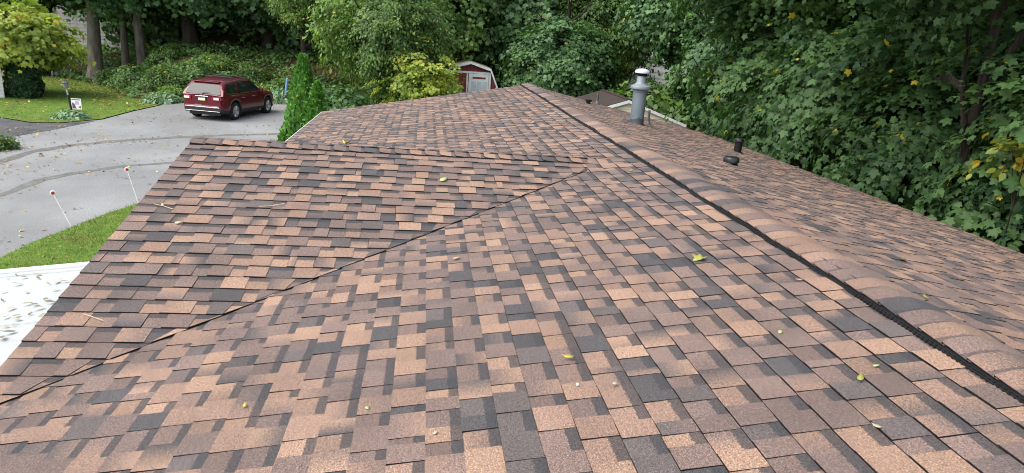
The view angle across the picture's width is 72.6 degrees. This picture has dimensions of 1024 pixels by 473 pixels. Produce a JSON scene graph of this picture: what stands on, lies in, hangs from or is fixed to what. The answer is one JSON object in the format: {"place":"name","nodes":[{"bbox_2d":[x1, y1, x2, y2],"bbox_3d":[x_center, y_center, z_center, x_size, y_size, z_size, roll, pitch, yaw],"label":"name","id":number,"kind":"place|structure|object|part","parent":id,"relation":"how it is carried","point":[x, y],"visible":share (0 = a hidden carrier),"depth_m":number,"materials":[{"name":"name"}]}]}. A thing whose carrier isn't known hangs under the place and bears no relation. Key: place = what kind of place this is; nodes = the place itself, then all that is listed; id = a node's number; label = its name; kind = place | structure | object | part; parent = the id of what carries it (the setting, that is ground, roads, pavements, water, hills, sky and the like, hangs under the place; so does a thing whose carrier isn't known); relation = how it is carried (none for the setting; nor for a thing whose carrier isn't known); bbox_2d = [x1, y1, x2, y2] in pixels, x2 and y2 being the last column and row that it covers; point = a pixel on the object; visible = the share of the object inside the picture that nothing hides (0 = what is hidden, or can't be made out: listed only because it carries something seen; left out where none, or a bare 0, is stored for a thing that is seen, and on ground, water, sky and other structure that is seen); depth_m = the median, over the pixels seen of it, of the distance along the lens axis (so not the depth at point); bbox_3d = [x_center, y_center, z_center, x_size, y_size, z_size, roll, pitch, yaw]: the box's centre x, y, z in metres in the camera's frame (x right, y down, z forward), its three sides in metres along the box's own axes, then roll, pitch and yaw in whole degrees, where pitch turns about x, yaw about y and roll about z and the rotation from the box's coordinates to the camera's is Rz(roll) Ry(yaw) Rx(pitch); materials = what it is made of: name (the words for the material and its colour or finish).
{"place":"outdoors","nodes":[
{"label":"outdoors","id":0,"kind":"place"},
{"bbox_2d":[0,262,88,365],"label":"carport","id":1,"kind":"object","parent":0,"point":[33,285],"depth_m":5.25,"materials":[{"name":"white metal"}]},
{"bbox_2d":[0,118,92,137],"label":"driveway","id":2,"kind":"structure","parent":0,"point":[6,125],"depth_m":25.96,"materials":[{"name":"grey asphalt"}]},
{"bbox_2d":[0,202,137,268],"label":"front lawn","id":3,"kind":"structure","parent":0,"point":[66,242],"depth_m":13.60,"materials":[{"name":"green plant"}]},
{"bbox_2d":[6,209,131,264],"bbox_3d":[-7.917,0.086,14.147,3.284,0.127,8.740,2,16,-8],"label":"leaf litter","id":4,"kind":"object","parent":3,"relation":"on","point":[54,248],"visible":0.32,"depth_m":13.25,"materials":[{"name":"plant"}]},
{"bbox_2d":[124,167,138,202],"bbox_3d":[-8.973,-1.167,16.487,0.274,0.958,0.044,-1,17,-16],"label":"marker stake","id":5,"kind":"object","parent":3,"relation":"on","point":[126,169],"visible":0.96,"depth_m":16.42,"materials":[{"name":"white"}]},
{"bbox_2d":[0,75,158,121],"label":"lawn","id":6,"kind":"structure","parent":0,"point":[37,114],"depth_m":32.44,"materials":[{"name":"green plant"}]},
{"bbox_2d":[3,58,45,98],"bbox_3d":[-23.242,-7.799,33.156,1.698,2.554,1.718,2,16,-8],"label":"clipped evergreen","id":7,"kind":"object","parent":6,"relation":"on","point":[28,83],"visible":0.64,"depth_m":32.79,"materials":[{"name":"green plant"}]},
{"bbox_2d":[0,0,95,79],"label":"yellowing tree","id":8,"kind":"object","parent":6,"relation":"on","point":[30,34],"visible":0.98,"depth_m":32.65,"materials":[{"name":"green plant"}]},
{"bbox_2d":[62,80,72,109],"bbox_3d":[-18.479,-5.713,28.992,0.349,1.572,0.252,9,17,17],"label":"lamp post","id":9,"kind":"object","parent":6,"relation":"on","point":[65,84],"visible":0.92,"depth_m":28.90,"materials":[{"name":"black metal"}]},
{"bbox_2d":[48,108,92,121],"bbox_3d":[-18.036,-4.826,28.421,1.652,0.803,1.880,14,19,30],"label":"hosta plant","id":10,"kind":"object","parent":6,"relation":"on","point":[69,114],"visible":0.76,"depth_m":28.13,"materials":[{"name":"green plant"}]},
{"bbox_2d":[71,98,81,109],"bbox_3d":[-18.827,-5.624,30.172,0.400,0.680,0.022,2,16,-8],"label":"yard sign","id":11,"kind":"object","parent":6,"relation":"on","point":[76,103],"visible":0.85,"depth_m":30.13,"materials":[{"name":"white plastic"}]},
{"bbox_2d":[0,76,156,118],"bbox_3d":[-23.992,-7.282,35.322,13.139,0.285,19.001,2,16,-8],"label":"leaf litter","id":12,"kind":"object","parent":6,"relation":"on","point":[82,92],"visible":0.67,"depth_m":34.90,"materials":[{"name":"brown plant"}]},
{"bbox_2d":[139,91,183,104],"bbox_3d":[-17.750,-6.910,35.270,2.093,0.937,2.382,14,19,30],"label":"hosta plant","id":13,"kind":"object","parent":6,"relation":"on","point":[158,100],"visible":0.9,"depth_m":34.83,"materials":[{"name":"green plant"}]},
{"bbox_2d":[0,103,286,257],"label":"road","id":14,"kind":"structure","parent":0,"point":[91,195],"depth_m":20.91,"materials":[{"name":"grey asphalt"}]},
{"bbox_2d":[50,190,71,225],"bbox_3d":[-9.535,-0.597,14.743,0.345,0.768,0.052,0,17,-14],"label":"marker stake","id":15,"kind":"object","parent":14,"relation":"on","point":[52,192],"visible":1,"depth_m":14.67,"materials":[{"name":"white"}]},
{"bbox_2d":[0,162,172,196],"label":"road seam","id":16,"kind":"object","parent":14,"relation":"on","point":[28,184],"visible":0.83,"depth_m":18.95,"materials":[{"name":"grey asphalt"}]},
{"bbox_2d":[0,133,278,163],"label":"road seam","id":17,"kind":"object","parent":14,"relation":"on","point":[14,157],"visible":0.81,"depth_m":23.96,"materials":[{"name":"grey asphalt"}]},
{"bbox_2d":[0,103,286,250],"bbox_3d":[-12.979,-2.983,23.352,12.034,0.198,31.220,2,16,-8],"label":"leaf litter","id":18,"kind":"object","parent":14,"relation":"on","point":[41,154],"visible":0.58,"depth_m":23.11,"materials":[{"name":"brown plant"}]},
{"bbox_2d":[182,73,272,119],"bbox_3d":[-13.052,-6.615,32.539,2.363,1.849,5.100,6,16,7],"label":"parked car","id":19,"kind":"object","parent":14,"relation":"on","point":[232,97],"visible":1,"depth_m":30.61,"materials":[{"name":"red paint"}]},
{"bbox_3d":[-13.345,-6.405,30.231,1.640,0.410,0.270,6,16,7],"label":"rear window","id":20,"kind":"part","parent":19,"relation":"part of","materials":[{"name":"grey glass"}]},
{"bbox_3d":[-12.398,-6.524,30.806,0.160,0.462,0.890,6,16,7],"label":"quarter window","id":21,"kind":"part","parent":19,"relation":"part of","materials":[{"name":"black glass"}]},
{"bbox_3d":[-12.254,-6.814,31.799,0.174,0.502,0.940,6,16,7],"label":"door window","id":22,"kind":"part","parent":19,"relation":"part of","materials":[{"name":"black glass"}]},
{"bbox_3d":[-12.123,-7.058,32.682,0.177,0.512,0.890,6,16,7],"label":"door window","id":23,"kind":"part","parent":19,"relation":"part of","materials":[{"name":"black glass"}]},
{"bbox_2d":[0,31,715,134],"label":"ground","id":24,"kind":"structure","parent":0,"point":[221,38],"depth_m":43.55,"materials":[{"name":"green plant"}]},
{"bbox_2d":[0,68,4,97],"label":"house","id":25,"kind":"structure","parent":24,"relation":"on","point":[2,95],"depth_m":32.55,"materials":[{"name":"white"}]},
{"bbox_2d":[0,131,24,151],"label":"leafy shrub","id":26,"kind":"object","parent":24,"relation":"on","point":[7,142],"visible":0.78,"depth_m":21.82,"materials":[{"name":"green plant"}]},
{"bbox_2d":[0,0,85,73],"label":"maple tree","id":27,"kind":"object","parent":24,"relation":"on","point":[75,7],"visible":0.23,"depth_m":43.63,"materials":[{"name":"green plant"}]},
{"bbox_2d":[15,3,82,21],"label":"woodland tree","id":28,"kind":"object","parent":24,"relation":"on","point":[64,13],"depth_m":51.86,"materials":[{"name":"green plant"}]},
{"bbox_2d":[51,56,71,76],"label":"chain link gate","id":29,"kind":"structure","parent":24,"relation":"on","point":[52,73],"depth_m":43.59,"materials":[{"name":"grey metal"}]},
{"bbox_2d":[38,0,150,79],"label":"maple tree","id":30,"kind":"object","parent":24,"relation":"on","point":[93,9],"visible":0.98,"depth_m":41.18,"materials":[{"name":"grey plant"}]},
{"bbox_2d":[26,4,172,48],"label":"house","id":31,"kind":"structure","parent":24,"relation":"on","point":[74,22],"depth_m":52.32,"materials":[{"name":"grey"}]},
{"bbox_2d":[88,68,120,85],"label":"leafy shrub","id":32,"kind":"object","parent":24,"relation":"on","point":[102,76],"visible":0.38,"depth_m":40.57,"materials":[{"name":"green plant"}]},
{"bbox_2d":[103,63,147,86],"bbox_3d":[-21.930,-9.154,40.489,2.971,1.724,3.331,18,21,38],"label":"ivy shrub","id":33,"kind":"object","parent":24,"relation":"on","point":[123,74],"visible":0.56,"depth_m":39.56,"materials":[{"name":"green plant"}]},
{"bbox_2d":[81,3,177,65],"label":"maple tree","id":34,"kind":"object","parent":24,"relation":"on","point":[125,56],"visible":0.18,"depth_m":44.73,"materials":[{"name":"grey plant"}]},
{"bbox_2d":[66,0,194,65],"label":"maple tree","id":35,"kind":"object","parent":24,"relation":"on","point":[139,43],"visible":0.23,"depth_m":42.65,"materials":[{"name":"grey plant"}]},
{"bbox_2d":[65,6,235,57],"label":"woodland tree","id":36,"kind":"object","parent":24,"relation":"on","point":[157,32],"visible":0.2,"depth_m":49.25,"materials":[{"name":"green plant"}]},
{"bbox_2d":[142,42,185,64],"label":"leafy shrub","id":37,"kind":"object","parent":24,"relation":"on","point":[170,52],"visible":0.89,"depth_m":40.60,"materials":[{"name":"green plant"}]},
{"bbox_2d":[140,64,189,90],"bbox_3d":[-18.295,-8.327,37.481,2.772,1.815,2.895,14,19,29],"label":"leafy shrub","id":38,"kind":"object","parent":24,"relation":"on","point":[153,79],"visible":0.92,"depth_m":36.93,"materials":[{"name":"green plant"}]},
{"bbox_2d":[157,83,183,96],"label":"leafy shrub","id":39,"kind":"object","parent":24,"relation":"on","point":[174,89],"visible":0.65,"depth_m":36.01,"materials":[{"name":"green plant"}]},
{"bbox_2d":[141,0,244,47],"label":"maple tree","id":40,"kind":"object","parent":24,"relation":"on","point":[205,8],"visible":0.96,"depth_m":41.99,"materials":[{"name":"green plant"}]},
{"bbox_2d":[174,59,214,81],"bbox_3d":[-17.801,-9.018,38.689,2.674,1.552,2.998,7,17,10],"label":"ivy shrub","id":41,"kind":"object","parent":24,"relation":"on","point":[194,68],"visible":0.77,"depth_m":37.99,"materials":[{"name":"green plant"}]},
{"bbox_2d":[68,40,345,101],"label":"leaf litter","id":42,"kind":"object","parent":24,"relation":"on","point":[238,68],"visible":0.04,"depth_m":43.20,"materials":[{"name":"brown plant"}]},
{"bbox_2d":[197,50,236,72],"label":"leafy shrub","id":43,"kind":"object","parent":24,"relation":"on","point":[215,60],"visible":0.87,"depth_m":40.23,"materials":[{"name":"green plant"}]},
{"bbox_2d":[38,38,404,104],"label":"ivy","id":44,"kind":"object","parent":24,"relation":"on","point":[136,89],"visible":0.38,"depth_m":42.61,"materials":[{"name":"green plant"}]},
{"bbox_2d":[231,61,274,83],"bbox_3d":[-15.082,-9.189,40.759,3.080,2.017,3.216,-8,20,-36],"label":"leafy shrub","id":45,"kind":"object","parent":24,"relation":"on","point":[249,71],"visible":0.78,"depth_m":39.95,"materials":[{"name":"green plant"}]},
{"bbox_2d":[251,79,271,91],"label":"leafy shrub","id":46,"kind":"object","parent":24,"relation":"on","point":[262,86],"visible":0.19,"depth_m":39.31,"materials":[{"name":"green plant"}]},
{"bbox_2d":[215,0,309,49],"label":"maple tree","id":47,"kind":"object","parent":24,"relation":"on","point":[247,22],"visible":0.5,"depth_m":44.31,"materials":[{"name":"green plant"}]},
{"bbox_2d":[260,79,290,91],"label":"ivy shrub","id":48,"kind":"object","parent":24,"relation":"on","point":[275,83],"visible":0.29,"depth_m":39.70,"materials":[{"name":"green plant"}]},
{"bbox_2d":[271,86,288,104],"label":"flowering plant","id":49,"kind":"object","parent":24,"relation":"on","point":[279,97],"visible":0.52,"depth_m":38.05,"materials":[{"name":"green plant"}]},
{"bbox_2d":[284,78,288,96],"bbox_3d":[-12.424,-7.948,38.326,0.312,1.479,0.170,2,16,-8],"label":"utility marker","id":50,"kind":"object","parent":24,"relation":"on","point":[286,85],"visible":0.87,"depth_m":38.19,"materials":[{"name":"blue plastic"}]},
{"bbox_2d":[277,53,314,140],"bbox_3d":[-5.037,-2.397,16.767,1.775,3.944,1.824,2,16,-8],"label":"arborvitae","id":51,"kind":"object","parent":24,"relation":"on","point":[303,80],"visible":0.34,"depth_m":16.22,"materials":[{"name":"green plant"}]},
{"bbox_2d":[262,0,331,53],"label":"leafy tree","id":52,"kind":"object","parent":24,"relation":"on","point":[299,18],"visible":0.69,"depth_m":39.00,"materials":[{"name":"green plant"}]},
{"bbox_2d":[250,0,350,59],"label":"maple tree","id":53,"kind":"object","parent":24,"relation":"on","point":[287,41],"visible":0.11,"depth_m":45.85,"materials":[{"name":"green plant"}]},
{"bbox_2d":[302,80,327,125],"bbox_3d":[-4.561,-1.983,16.459,1.135,3.390,1.207,2,16,-8],"label":"arborvitae","id":54,"kind":"object","parent":24,"relation":"on","point":[316,106],"visible":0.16,"depth_m":16.01,"materials":[{"name":"green plant"}]},
{"bbox_2d":[323,84,374,110],"bbox_3d":[-8.487,-5.625,32.571,4.911,2.948,4.593,6,16,8],"label":"leafy shrub","id":55,"kind":"object","parent":24,"relation":"on","point":[336,100],"visible":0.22,"depth_m":31.73,"materials":[{"name":"green plant"}]},
{"bbox_2d":[302,0,451,104],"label":"leafy tree","id":56,"kind":"object","parent":24,"relation":"on","point":[330,6],"visible":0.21,"depth_m":33.83,"materials":[{"name":"green plant"}]},
{"bbox_2d":[327,0,460,103],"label":"leafy tree","id":57,"kind":"object","parent":24,"relation":"on","point":[386,14],"visible":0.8,"depth_m":31.43,"materials":[{"name":"green plant"}]},
{"bbox_2d":[362,36,464,103],"bbox_3d":[-4.073,-7.005,32.217,4.388,4.395,4.368,9,17,16],"label":"yellowing tree","id":58,"kind":"object","parent":24,"relation":"on","point":[420,83],"visible":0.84,"depth_m":31.07,"materials":[{"name":"green plant"}]},
{"bbox_2d":[419,0,511,67],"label":"leafy tree","id":59,"kind":"object","parent":24,"relation":"on","point":[467,25],"visible":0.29,"depth_m":38.20,"materials":[{"name":"green plant"}]},
{"bbox_2d":[441,59,497,94],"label":"garden shed","id":60,"kind":"structure","parent":24,"relation":"on","point":[477,76],"depth_m":37.14,"materials":[{"name":"red paint"}]},
{"bbox_2d":[453,72,467,92],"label":"wall","id":61,"kind":"structure","parent":60,"relation":"in","point":[464,75],"depth_m":37.10,"materials":[{"name":"red paint"}]},
{"bbox_2d":[468,73,488,91],"bbox_3d":[-1.840,-7.525,37.435,1.060,2.335,0.049,2,16,-8],"label":"door","id":62,"kind":"structure","parent":60,"relation":"in","point":[477,82],"depth_m":37.21,"materials":[{"name":"white paint"}]},
{"bbox_2d":[440,0,579,87],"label":"leafy tree","id":63,"kind":"object","parent":24,"relation":"on","point":[495,28],"visible":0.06,"depth_m":40.89,"materials":[{"name":"green plant"}]},
{"bbox_2d":[0,68,1023,472],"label":"house","id":64,"kind":"structure","parent":24,"relation":"on","point":[324,304],"depth_m":3.71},
{"bbox_2d":[692,254,706,260],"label":"fallen leaf","id":65,"kind":"object","parent":64,"relation":"on","point":[698,257],"visible":1,"depth_m":4.13,"materials":[{"name":"yellow plant"}]},
{"bbox_2d":[857,373,863,379],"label":"fallen leaf","id":66,"kind":"object","parent":64,"relation":"on","point":[860,376],"visible":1,"depth_m":2.70,"materials":[{"name":"yellow plant"}]},
{"bbox_2d":[458,0,623,87],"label":"leafy tree","id":67,"kind":"object","parent":24,"relation":"on","point":[521,13],"visible":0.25,"depth_m":40.31,"materials":[{"name":"green plant"}]},
{"bbox_2d":[494,0,624,96],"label":"leafy tree","id":68,"kind":"object","parent":24,"relation":"on","point":[565,58],"visible":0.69,"depth_m":36.69,"materials":[{"name":"green plant"}]},
{"bbox_2d":[550,0,660,94],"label":"leafy tree","id":69,"kind":"object","parent":24,"relation":"on","point":[633,62],"visible":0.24,"depth_m":40.85,"materials":[{"name":"green plant"}]},
{"bbox_2d":[575,89,686,126],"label":"outbuilding","id":70,"kind":"structure","parent":24,"relation":"on","point":[613,100],"depth_m":29.00,"materials":[{"name":"beige"}]},
{"bbox_2d":[592,77,700,129],"bbox_3d":[7.402,-5.623,35.103,7.397,4.639,7.084,-2,17,-21],"label":"leafy shrub","id":71,"kind":"object","parent":24,"relation":"on","point":[660,104],"visible":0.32,"depth_m":34.09,"materials":[{"name":"green plant"}]},
{"bbox_2d":[608,19,686,93],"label":"house","id":72,"kind":"structure","parent":24,"relation":"on","point":[661,69],"depth_m":47.27,"materials":[{"name":"white"}]},
{"bbox_2d":[605,0,716,93],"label":"leafy tree","id":73,"kind":"object","parent":24,"relation":"on","point":[664,44],"visible":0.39,"depth_m":35.55,"materials":[{"name":"green plant"}]},
{"bbox_2d":[635,0,742,135],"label":"maple tree","id":74,"kind":"object","parent":24,"relation":"on","point":[700,14],"visible":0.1,"depth_m":25.15,"materials":[{"name":"green plant"}]},
{"bbox_2d":[660,8,735,130],"bbox_3d":[11.010,-8.233,33.521,7.596,8.359,7.543,9,17,17],"label":"understorey tree","id":75,"kind":"object","parent":24,"relation":"on","point":[678,80],"visible":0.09,"depth_m":33.12,"materials":[{"name":"green plant"}]},
{"bbox_2d":[664,5,811,149],"bbox_3d":[9.347,-4.813,24.372,7.659,8.840,6.703,10,17,20],"label":"maple sapling","id":76,"kind":"object","parent":24,"relation":"on","point":[708,72],"visible":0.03,"depth_m":24.05,"materials":[{"name":"green plant"}]},
{"bbox_2d":[658,0,872,68],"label":"maple tree","id":77,"kind":"object","parent":24,"relation":"on","point":[751,10],"visible":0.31,"depth_m":19.85,"materials":[{"name":"green plant"}]},
{"bbox_2d":[679,0,865,159],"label":"maple sapling","id":78,"kind":"object","parent":24,"relation":"on","point":[742,73],"visible":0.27,"depth_m":17.99,"materials":[{"name":"green plant"}]},
{"bbox_2d":[737,0,949,40],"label":"maple tree","id":79,"kind":"object","parent":24,"relation":"on","point":[792,17],"visible":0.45,"depth_m":15.46,"materials":[{"name":"green plant"}]},
{"bbox_2d":[702,0,988,183],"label":"maple sapling","id":80,"kind":"object","parent":24,"relation":"on","point":[786,122],"visible":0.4,"depth_m":14.48,"materials":[{"name":"green plant"}]},
{"bbox_2d":[743,0,1023,226],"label":"maple tree","id":81,"kind":"object","parent":24,"relation":"on","point":[961,13],"visible":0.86,"depth_m":10.32,"materials":[{"name":"green plant"}]},
{"bbox_2d":[807,2,986,144],"bbox_3d":[10.843,-4.140,16.814,7.614,8.251,7.274,9,17,17],"label":"maple sapling","id":82,"kind":"object","parent":24,"relation":"on","point":[827,32],"depth_m":16.82,"materials":[{"name":"green plant"}]},
{"bbox_2d":[771,0,1023,239],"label":"maple sapling","id":83,"kind":"object","parent":24,"relation":"on","point":[892,159],"visible":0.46,"depth_m":11.89,"materials":[{"name":"green plant"}]},
{"bbox_2d":[858,14,1023,177],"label":"maple sapling","id":84,"kind":"object","parent":24,"relation":"on","point":[909,110],"visible":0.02,"depth_m":12.80,"materials":[{"name":"green plant"}]},
{"bbox_2d":[872,0,1023,53],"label":"maple tree","id":85,"kind":"object","parent":24,"relation":"on","point":[1019,12],"visible":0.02,"depth_m":14.29,"materials":[{"name":"green plant"}]},
{"bbox_2d":[896,37,1023,253],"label":"maple sapling","id":86,"kind":"object","parent":24,"relation":"on","point":[985,214],"visible":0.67,"depth_m":9.72,"materials":[{"name":"green plant"}]},
{"bbox_2d":[947,132,1023,238],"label":"sapling","id":87,"kind":"object","parent":24,"relation":"on","point":[1019,160],"visible":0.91,"depth_m":9.08,"materials":[{"name":"green plant"}]},
{"bbox_2d":[1003,179,1021,200],"bbox_3d":[8.272,0.917,7.317,4.988,5.147,4.964,5,16,4],"label":"maple sapling","id":88,"kind":"object","parent":24,"relation":"on","point":[1011,183],"visible":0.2,"depth_m":8.57,"materials":[{"name":"green plant"}]}
]}

